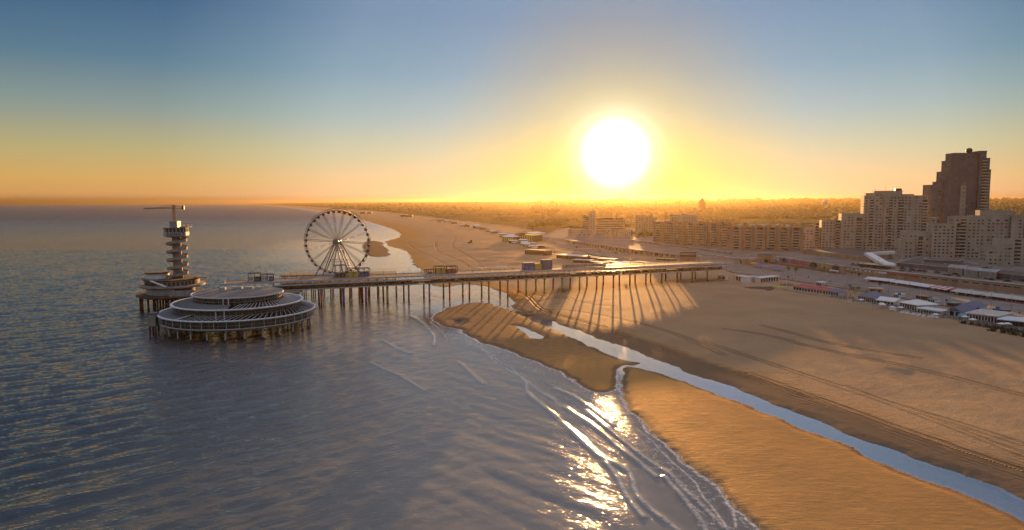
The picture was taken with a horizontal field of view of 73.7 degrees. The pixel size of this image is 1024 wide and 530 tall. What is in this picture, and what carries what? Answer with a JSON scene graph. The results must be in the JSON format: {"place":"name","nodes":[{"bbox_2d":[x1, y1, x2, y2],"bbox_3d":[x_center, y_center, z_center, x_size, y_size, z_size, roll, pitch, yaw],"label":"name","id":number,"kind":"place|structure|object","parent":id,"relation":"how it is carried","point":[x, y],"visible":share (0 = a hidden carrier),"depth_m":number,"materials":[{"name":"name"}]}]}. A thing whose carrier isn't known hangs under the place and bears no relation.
{"place":"outdoors","nodes":[
{"label":"outdoors","id":0,"kind":"place"},
{"bbox_2d":[0,203,1023,529],"bbox_3d":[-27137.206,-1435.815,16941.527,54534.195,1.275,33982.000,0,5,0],"label":"sea","id":1,"kind":"structure","parent":0,"point":[374,413],"depth_m":203.89,"materials":[{"name":"liquid"}]},
{"bbox_2d":[148,312,159,336],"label":"stair block","id":2,"kind":"structure","parent":1,"relation":"in","point":[153,318],"depth_m":315.08,"materials":[{"name":"concrete"}]},
{"bbox_2d":[136,271,208,312],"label":"tower island","id":3,"kind":"structure","parent":1,"relation":"in","point":[158,285],"depth_m":388.11,"materials":[{"name":"metal"}]},
{"bbox_2d":[143,204,191,277],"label":"bungee tower","id":4,"kind":"structure","parent":3,"relation":"on","point":[176,232],"depth_m":395.17,"materials":[{"name":"metal"}]},
{"bbox_2d":[169,286,301,301],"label":"link deck","id":5,"kind":"structure","parent":1,"relation":"in","point":[182,293],"depth_m":372.71,"materials":[{"name":"grey wood"}]},
{"bbox_2d":[157,286,315,342],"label":"round pavilion","id":6,"kind":"structure","parent":1,"relation":"in","point":[223,310],"depth_m":316.42,"materials":[{"name":"concrete"}]},
{"bbox_2d":[280,269,397,299],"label":"wheel platform","id":7,"kind":"structure","parent":1,"relation":"in","point":[294,274],"depth_m":439.58,"materials":[{"name":"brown wood"}]},
{"bbox_2d":[304,208,370,275],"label":"ferris wheel","id":8,"kind":"object","parent":7,"relation":"on","point":[335,241],"visible":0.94,"depth_m":433.44,"materials":[{"name":"paint"}]},
{"bbox_2d":[0,0,1023,203],"label":"sky","id":9,"kind":"structure","parent":0,"point":[102,101],"materials":[{"name":"blue"}]},
{"bbox_2d":[553,242,676,261],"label":"boulevard road","id":10,"kind":"structure","parent":0,"point":[609,254],"depth_m":745.29,"materials":[{"name":"grey asphalt"}]},
{"bbox_2d":[565,239,679,257],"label":"boulevard arcade","id":11,"kind":"object","parent":10,"relation":"on","point":[626,250],"visible":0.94,"depth_m":762.46,"materials":[{"name":"beige concrete"}]},
{"bbox_2d":[248,199,1023,529],"bbox_3d":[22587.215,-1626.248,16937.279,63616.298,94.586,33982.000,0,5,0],"label":"sand ground","id":12,"kind":"structure","parent":0,"point":[944,393],"depth_m":244.92,"materials":[{"name":"beige sand"}]},
{"bbox_2d":[216,259,732,307],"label":"pier","id":13,"kind":"structure","parent":12,"relation":"on","point":[408,282],"depth_m":439.84,"materials":[{"name":"grey concrete"}]},
{"bbox_2d":[247,272,260,281],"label":"kiosk","id":14,"kind":"object","parent":13,"relation":"on","point":[258,278],"visible":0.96,"depth_m":392.61,"materials":[{"name":"metal"}]},
{"bbox_2d":[261,273,273,280],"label":"kiosk","id":15,"kind":"object","parent":13,"relation":"on","point":[265,278],"visible":0.92,"depth_m":395.01,"materials":[{"name":"metal"}]},
{"bbox_2d":[334,264,346,277],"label":"kiosk","id":16,"kind":"object","parent":13,"relation":"on","point":[340,275],"visible":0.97,"depth_m":412.90,"materials":[{"name":"metal"}]},
{"bbox_2d":[347,267,358,276],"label":"kiosk","id":17,"kind":"object","parent":13,"relation":"on","point":[353,273],"visible":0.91,"depth_m":414.67,"materials":[{"name":"metal"}]},
{"bbox_2d":[359,267,369,276],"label":"kiosk","id":18,"kind":"object","parent":13,"relation":"on","point":[364,273],"visible":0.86,"depth_m":416.76,"materials":[{"name":"metal"}]},
{"bbox_2d":[433,265,446,273],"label":"kiosk","id":19,"kind":"object","parent":13,"relation":"on","point":[440,269],"visible":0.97,"depth_m":434.25,"materials":[{"name":"metal"}]},
{"bbox_2d":[446,265,457,272],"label":"kiosk","id":20,"kind":"object","parent":13,"relation":"on","point":[452,270],"visible":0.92,"depth_m":437.31,"materials":[{"name":"metal"}]},
{"bbox_2d":[521,262,533,269],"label":"kiosk","id":21,"kind":"object","parent":13,"relation":"on","point":[528,265],"visible":1,"depth_m":455.08,"materials":[{"name":"blue paint"}]},
{"bbox_2d":[534,263,541,269],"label":"kiosk","id":22,"kind":"object","parent":13,"relation":"on","point":[537,265],"visible":0.86,"depth_m":458.49,"materials":[{"name":"yellow"}]},
{"bbox_2d":[540,259,551,268],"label":"kiosk","id":23,"kind":"object","parent":13,"relation":"on","point":[546,263],"visible":1,"depth_m":459.77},
{"bbox_2d":[562,263,605,267],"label":"wind screen","id":24,"kind":"object","parent":13,"relation":"on","point":[585,265],"visible":0.97,"depth_m":475.84,"materials":[{"name":"metal"}]},
{"bbox_2d":[297,200,660,221],"bbox_3d":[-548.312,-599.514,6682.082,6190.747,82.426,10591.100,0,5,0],"label":"dune scrub","id":25,"kind":"object","parent":12,"relation":"on","point":[435,211],"visible":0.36,"depth_m":4793.87,"materials":[{"name":"green plant"}]},
{"bbox_2d":[502,234,519,241],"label":"beach club","id":26,"kind":"object","parent":12,"relation":"on","point":[506,238],"visible":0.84,"depth_m":1001.06,"materials":[{"name":"white paint"}]},
{"bbox_2d":[514,232,542,241],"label":"beach club","id":27,"kind":"object","parent":12,"relation":"on","point":[532,238],"visible":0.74,"depth_m":1000.91,"materials":[{"name":"brown wood"}]},
{"bbox_2d":[524,249,551,255],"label":"beach club","id":28,"kind":"object","parent":12,"relation":"on","point":[543,252],"visible":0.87,"depth_m":750.36,"materials":[{"name":"wood"}]},
{"bbox_2d":[555,254,590,259],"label":"beach club","id":29,"kind":"object","parent":12,"relation":"on","point":[568,256],"visible":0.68,"depth_m":683.96,"materials":[{"name":"white paint"}]},
{"bbox_2d":[568,211,595,234],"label":"hotel","id":30,"kind":"structure","parent":12,"relation":"on","point":[589,224],"depth_m":1076.07,"materials":[{"name":"concrete"}]},
{"bbox_2d":[571,259,593,262],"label":"beach hut","id":31,"kind":"object","parent":12,"relation":"on","point":[581,260],"visible":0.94,"depth_m":655.75,"materials":[{"name":"brown wood"}]},
{"bbox_2d":[590,261,609,264],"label":"beach hut","id":32,"kind":"object","parent":12,"relation":"on","point":[596,262],"visible":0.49,"depth_m":631.08,"materials":[{"name":"white wood"}]},
{"bbox_2d":[597,258,617,260],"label":"beach hut","id":33,"kind":"object","parent":12,"relation":"on","point":[607,259],"visible":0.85,"depth_m":668.29,"materials":[{"name":"white paint"}]},
{"bbox_2d":[605,228,610,237],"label":"terraced house","id":34,"kind":"structure","parent":12,"relation":"on","point":[607,232],"depth_m":999.66,"materials":[{"name":"concrete"}]},
{"bbox_2d":[596,218,624,233],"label":"apartment block","id":35,"kind":"structure","parent":12,"relation":"on","point":[602,224],"depth_m":1114.51,"materials":[{"name":"beige concrete"}]},
{"bbox_2d":[611,229,616,237],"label":"terraced house","id":36,"kind":"structure","parent":12,"relation":"on","point":[613,233],"depth_m":999.55,"materials":[{"name":"concrete"}]},
{"bbox_2d":[617,229,622,237],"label":"terraced house","id":37,"kind":"structure","parent":12,"relation":"on","point":[619,233],"depth_m":999.75,"materials":[{"name":"concrete"}]},
{"bbox_2d":[623,229,630,237],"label":"terraced house","id":38,"kind":"structure","parent":12,"relation":"on","point":[626,233],"depth_m":999.80,"materials":[{"name":"concrete"}]},
{"bbox_2d":[631,229,652,236],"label":"town trees","id":39,"kind":"object","parent":12,"relation":"on","point":[646,233],"visible":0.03,"depth_m":1029.70,"materials":[{"name":"green plant"}]},
{"bbox_2d":[632,261,656,262],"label":"beach hut","id":40,"kind":"object","parent":12,"relation":"on","point":[644,262],"visible":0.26,"depth_m":630.64,"materials":[{"name":"white wood"}]},
{"bbox_2d":[635,213,654,235],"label":"apartment tower","id":41,"kind":"structure","parent":12,"relation":"on","point":[643,223],"depth_m":1055.62,"materials":[{"name":"concrete"}]},
{"bbox_2d":[655,258,676,260],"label":"beach hut","id":42,"kind":"object","parent":12,"relation":"on","point":[670,259],"visible":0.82,"depth_m":666.24,"materials":[{"name":"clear glass"}]},
{"bbox_2d":[631,239,732,253],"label":"road wall","id":43,"kind":"structure","parent":12,"relation":"on","point":[697,248],"depth_m":769.54,"materials":[{"name":"concrete"}]},
{"bbox_2d":[669,213,697,221],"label":"apartment tower","id":44,"kind":"structure","parent":12,"relation":"on","point":[685,217],"depth_m":1005.67,"materials":[{"name":"concrete"}]},
{"bbox_2d":[680,251,695,261],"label":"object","id":45,"kind":"object","parent":12,"relation":"on","point":[687,256],"visible":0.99,"depth_m":637.96,"materials":[{"name":"brown wood"}]},
{"bbox_2d":[653,220,735,247],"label":"apartment block","id":46,"kind":"structure","parent":12,"relation":"on","point":[700,233],"depth_m":811.61,"materials":[{"name":"beige concrete"}]},
{"bbox_2d":[658,225,725,246],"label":"small window","id":47,"kind":"structure","parent":46,"relation":"in","point":[720,225],"depth_m":819.50,"materials":[{"name":"black glass"}]},
{"bbox_2d":[698,198,705,211],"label":"distant tower","id":48,"kind":"structure","parent":12,"relation":"on","point":[702,204],"depth_m":3088.99,"materials":[{"name":"beige brick"}]},
{"bbox_2d":[718,275,727,279],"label":"trailer","id":49,"kind":"object","parent":12,"relation":"on","point":[722,277],"visible":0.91,"depth_m":508.41,"materials":[{"name":"white paint"}]},
{"bbox_2d":[736,275,750,282],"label":"beach club","id":50,"kind":"object","parent":12,"relation":"on","point":[748,278],"visible":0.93,"depth_m":492.48,"materials":[{"name":"white paint"}]},
{"bbox_2d":[741,275,757,282],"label":"beach club","id":51,"kind":"object","parent":12,"relation":"on","point":[743,279],"visible":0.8,"depth_m":492.26,"materials":[{"name":"white paint"}]},
{"bbox_2d":[745,286,774,290],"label":"dark terrace","id":52,"kind":"structure","parent":12,"relation":"on","point":[768,288],"depth_m":463.19,"materials":[{"name":"brown wood"}]},
{"bbox_2d":[731,224,803,250],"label":"apartment block","id":53,"kind":"structure","parent":12,"relation":"on","point":[774,238],"depth_m":732.36,"materials":[{"name":"beige concrete"}]},
{"bbox_2d":[755,275,779,282],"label":"beach club","id":54,"kind":"object","parent":12,"relation":"on","point":[769,278],"visible":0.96,"depth_m":492.32,"materials":[{"name":"white paint"}]},
{"bbox_2d":[757,254,777,263],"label":"corner building","id":55,"kind":"structure","parent":12,"relation":"on","point":[768,257],"depth_m":640.12,"materials":[{"name":"red brick"}]},
{"bbox_2d":[528,197,1023,227],"bbox_3d":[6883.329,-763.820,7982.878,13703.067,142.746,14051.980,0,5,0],"label":"woodland","id":56,"kind":"object","parent":12,"relation":"on","point":[719,211],"visible":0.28,"depth_m":3090.57,"materials":[{"name":"green plant"}]},
{"bbox_2d":[791,284,831,294],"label":"beach club","id":57,"kind":"object","parent":12,"relation":"on","point":[814,289],"visible":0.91,"depth_m":436.06,"materials":[{"name":"white paint"}]},
{"bbox_2d":[783,289,844,300],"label":"beach fence","id":58,"kind":"object","parent":12,"relation":"on","point":[814,294],"visible":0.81,"depth_m":426.06,"materials":[{"name":"wood"}]},
{"bbox_2d":[826,288,847,295],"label":"beach club","id":59,"kind":"object","parent":12,"relation":"on","point":[834,291],"visible":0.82,"depth_m":420.87,"materials":[{"name":"white paint"}]},
{"bbox_2d":[838,296,854,298],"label":"glass screen","id":60,"kind":"object","parent":12,"relation":"on","point":[844,297],"visible":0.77,"depth_m":408.57,"materials":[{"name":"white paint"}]},
{"bbox_2d":[803,248,891,261],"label":"parking deck","id":61,"kind":"structure","parent":12,"relation":"on","point":[848,253],"depth_m":650.58,"materials":[{"name":"grey concrete"}]},
{"bbox_2d":[679,260,1023,316],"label":"promenade","id":62,"kind":"structure","parent":12,"relation":"on","point":[836,281],"depth_m":466.50,"materials":[{"name":"beige concrete"}]},
{"bbox_2d":[696,253,763,264],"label":"boulevard arcade","id":63,"kind":"object","parent":62,"relation":"on","point":[746,261],"visible":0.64,"depth_m":623.88,"materials":[{"name":"beige concrete"}]},
{"bbox_2d":[768,256,852,274],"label":"arched facade","id":64,"kind":"structure","parent":62,"relation":"on","point":[813,265],"depth_m":577.67,"materials":[{"name":"beige brick"}]},
{"bbox_2d":[816,281,827,285],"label":"storage hut","id":65,"kind":"object","parent":62,"relation":"on","point":[820,283],"visible":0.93,"depth_m":468.46,"materials":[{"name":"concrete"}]},
{"bbox_2d":[868,287,882,292],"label":"snack kiosk","id":66,"kind":"object","parent":62,"relation":"on","point":[876,289],"visible":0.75,"depth_m":430.04,"materials":[{"name":"orange paint"}]},
{"bbox_2d":[863,277,895,283],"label":"terrace awning","id":67,"kind":"object","parent":62,"relation":"on","point":[883,280],"visible":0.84,"depth_m":481.87,"materials":[{"name":"fabric"}]},
{"bbox_2d":[893,293,904,297],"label":"storage hut","id":68,"kind":"object","parent":62,"relation":"on","point":[896,295],"visible":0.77,"depth_m":408.98,"materials":[{"name":"white paint"}]},
{"bbox_2d":[890,280,932,289],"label":"terrace awning","id":69,"kind":"object","parent":62,"relation":"on","point":[912,284],"visible":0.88,"depth_m":456.27,"materials":[{"name":"fabric"}]},
{"bbox_2d":[916,295,932,299],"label":"storage hut","id":70,"kind":"object","parent":62,"relation":"on","point":[924,297],"visible":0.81,"depth_m":399.25,"materials":[{"name":"brown wood"}]},
{"bbox_2d":[846,266,1023,293],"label":"boulevard row","id":71,"kind":"object","parent":62,"relation":"on","point":[1000,286],"visible":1,"depth_m":466.64,"materials":[{"name":"grey brick"}]},
{"bbox_2d":[928,297,941,301],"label":"storage hut","id":72,"kind":"object","parent":62,"relation":"on","point":[932,299],"visible":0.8,"depth_m":389.23,"materials":[{"name":"white paint"}]},
{"bbox_2d":[927,285,955,292],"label":"terrace awning","id":73,"kind":"object","parent":62,"relation":"on","point":[941,288],"visible":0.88,"depth_m":433.52,"materials":[{"name":"fabric"}]},
{"bbox_2d":[947,301,960,306],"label":"storage hut","id":74,"kind":"object","parent":62,"relation":"on","point":[953,303],"visible":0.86,"depth_m":373.74,"materials":[{"name":"brown metal"}]},
{"bbox_2d":[951,289,986,297],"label":"terrace awning","id":75,"kind":"object","parent":62,"relation":"on","point":[969,292],"visible":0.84,"depth_m":413.67,"materials":[{"name":"fabric"}]},
{"bbox_2d":[992,308,1010,311],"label":"storage hut","id":76,"kind":"object","parent":62,"relation":"on","point":[1003,309],"visible":0.33,"depth_m":349.45,"materials":[{"name":"metal"}]},
{"bbox_2d":[980,292,1023,302],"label":"terrace awning","id":77,"kind":"object","parent":62,"relation":"on","point":[1007,297],"visible":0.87,"depth_m":394.42,"materials":[{"name":"fabric"}]},
{"bbox_2d":[803,188,936,249],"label":"apartment complex","id":78,"kind":"structure","parent":12,"relation":"on","point":[881,220],"depth_m":732.21,"materials":[{"name":"beige concrete"}]},
{"bbox_2d":[803,197,933,248],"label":"small window","id":79,"kind":"structure","parent":78,"relation":"in","point":[861,197],"depth_m":733.17,"materials":[{"name":"black glass"}]},
{"bbox_2d":[859,262,885,268],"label":"glass hall","id":80,"kind":"structure","parent":12,"relation":"on","point":[872,265],"depth_m":536.11,"materials":[{"name":"white paint"}]},
{"bbox_2d":[856,291,894,302],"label":"beach club","id":81,"kind":"object","parent":12,"relation":"on","point":[869,297],"visible":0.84,"depth_m":391.84,"materials":[{"name":"white paint"}]},
{"bbox_2d":[864,251,895,267],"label":"covered stair","id":82,"kind":"object","parent":12,"relation":"on","point":[874,257],"visible":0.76,"depth_m":579.05,"materials":[{"name":"white paint"}]},
{"bbox_2d":[875,296,904,305],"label":"beach club","id":83,"kind":"object","parent":12,"relation":"on","point":[888,300],"visible":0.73,"depth_m":380.57,"materials":[{"name":"white paint"}]},
{"bbox_2d":[890,299,939,310],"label":"beach club","id":84,"kind":"object","parent":12,"relation":"on","point":[913,304],"visible":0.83,"depth_m":361.27,"materials":[{"name":"white paint"}]},
{"bbox_2d":[914,307,949,315],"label":"beach club","id":85,"kind":"object","parent":12,"relation":"on","point":[934,310],"visible":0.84,"depth_m":348.20,"materials":[{"name":"white paint"}]},
{"bbox_2d":[896,257,991,271],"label":"parking deck","id":86,"kind":"structure","parent":12,"relation":"on","point":[917,262],"depth_m":533.08,"materials":[{"name":"grey concrete"}]},
{"bbox_2d":[923,257,962,263],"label":"pavilion","id":87,"kind":"structure","parent":86,"relation":"on","point":[945,260],"depth_m":547.00,"materials":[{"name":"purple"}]},
{"bbox_2d":[936,315,951,318],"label":"glass screen","id":88,"kind":"object","parent":12,"relation":"on","point":[946,316],"visible":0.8,"depth_m":340.47,"materials":[{"name":"glass"}]},
{"bbox_2d":[922,148,990,222],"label":"tower block","id":89,"kind":"structure","parent":12,"relation":"on","point":[960,186],"depth_m":736.79,"materials":[{"name":"brown brick"}]},
{"bbox_2d":[961,183,965,214],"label":"shaft window","id":90,"kind":"structure","parent":89,"relation":"in","point":[963,192],"depth_m":734.06,"materials":[{"name":"grey glass"}]},
{"bbox_2d":[948,264,965,274],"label":"flat roof house","id":91,"kind":"structure","parent":12,"relation":"on","point":[957,269],"depth_m":492.54,"materials":[{"name":"concrete"}]},
{"bbox_2d":[952,316,965,319],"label":"glass screen","id":92,"kind":"object","parent":12,"relation":"on","point":[957,317],"visible":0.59,"depth_m":336.42,"materials":[{"name":"glass"}]},
{"bbox_2d":[896,210,1023,257],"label":"apartment complex","id":93,"kind":"structure","parent":12,"relation":"on","point":[967,236],"depth_m":627.15,"materials":[{"name":"beige concrete"}]},
{"bbox_2d":[897,219,1020,256],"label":"small window","id":94,"kind":"structure","parent":93,"relation":"in","point":[950,219],"depth_m":627.88,"materials":[{"name":"black glass"}]},
{"bbox_2d":[947,305,976,315],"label":"beach club","id":95,"kind":"object","parent":12,"relation":"on","point":[955,310],"visible":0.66,"depth_m":343.71,"materials":[{"name":"white paint"}]},
{"bbox_2d":[964,266,980,277],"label":"flat roof house","id":96,"kind":"structure","parent":12,"relation":"on","point":[972,272],"depth_m":477.14,"materials":[{"name":"concrete"}]},
{"bbox_2d":[958,301,987,308],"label":"beach club","id":97,"kind":"object","parent":12,"relation":"on","point":[977,305],"visible":0.25,"depth_m":358.62,"materials":[{"name":"white paint"}]},
{"bbox_2d":[963,319,985,322],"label":"glass screen","id":98,"kind":"object","parent":12,"relation":"on","point":[967,320],"visible":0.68,"depth_m":328.74,"materials":[{"name":"white paint"}]},
{"bbox_2d":[975,321,998,324],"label":"glass screen","id":99,"kind":"object","parent":12,"relation":"on","point":[982,322],"visible":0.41,"depth_m":322.80,"materials":[{"name":"white paint"}]},
{"bbox_2d":[978,268,999,279],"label":"flat roof house","id":100,"kind":"structure","parent":12,"relation":"on","point":[983,272],"depth_m":465.43,"materials":[{"name":"concrete"}]},
{"bbox_2d":[964,309,1014,321],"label":"beach club","id":101,"kind":"object","parent":12,"relation":"on","point":[985,314],"visible":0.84,"depth_m":329.41,"materials":[{"name":"white paint"}]},
{"bbox_2d":[986,326,997,331],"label":"dark shrub","id":102,"kind":"object","parent":12,"relation":"on","point":[992,329],"visible":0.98,"depth_m":307.34,"materials":[{"name":"green plant"}]},
{"bbox_2d":[988,323,1011,326],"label":"glass screen","id":103,"kind":"object","parent":12,"relation":"on","point":[996,325],"visible":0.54,"depth_m":316.25,"materials":[{"name":"glass"}]},
{"bbox_2d":[979,238,1023,265],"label":"apartment complex","id":104,"kind":"structure","parent":12,"relation":"on","point":[1004,252],"depth_m":555.95,"materials":[{"name":"white concrete"}]},
{"bbox_2d":[1000,328,1010,333],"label":"dark shrub","id":105,"kind":"object","parent":12,"relation":"on","point":[1003,331],"visible":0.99,"depth_m":302.25,"materials":[{"name":"green plant"}]},
{"bbox_2d":[996,316,1023,326],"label":"beach club","id":106,"kind":"object","parent":12,"relation":"on","point":[1017,321],"visible":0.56,"depth_m":316.07,"materials":[{"name":"metal"}]},
{"bbox_2d":[997,269,1023,281],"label":"pavilion","id":107,"kind":"structure","parent":12,"relation":"on","point":[1016,275],"depth_m":460.48,"materials":[{"name":"grey brick"}]},
{"bbox_2d":[1001,325,1023,329],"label":"glass screen","id":108,"kind":"object","parent":12,"relation":"on","point":[1019,327],"visible":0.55,"depth_m":310.19,"materials":[{"name":"clear glass"}]},
{"bbox_2d":[1008,328,1019,334],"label":"dark shrub","id":109,"kind":"object","parent":12,"relation":"on","point":[1014,332],"visible":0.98,"depth_m":298.73,"materials":[{"name":"green plant"}]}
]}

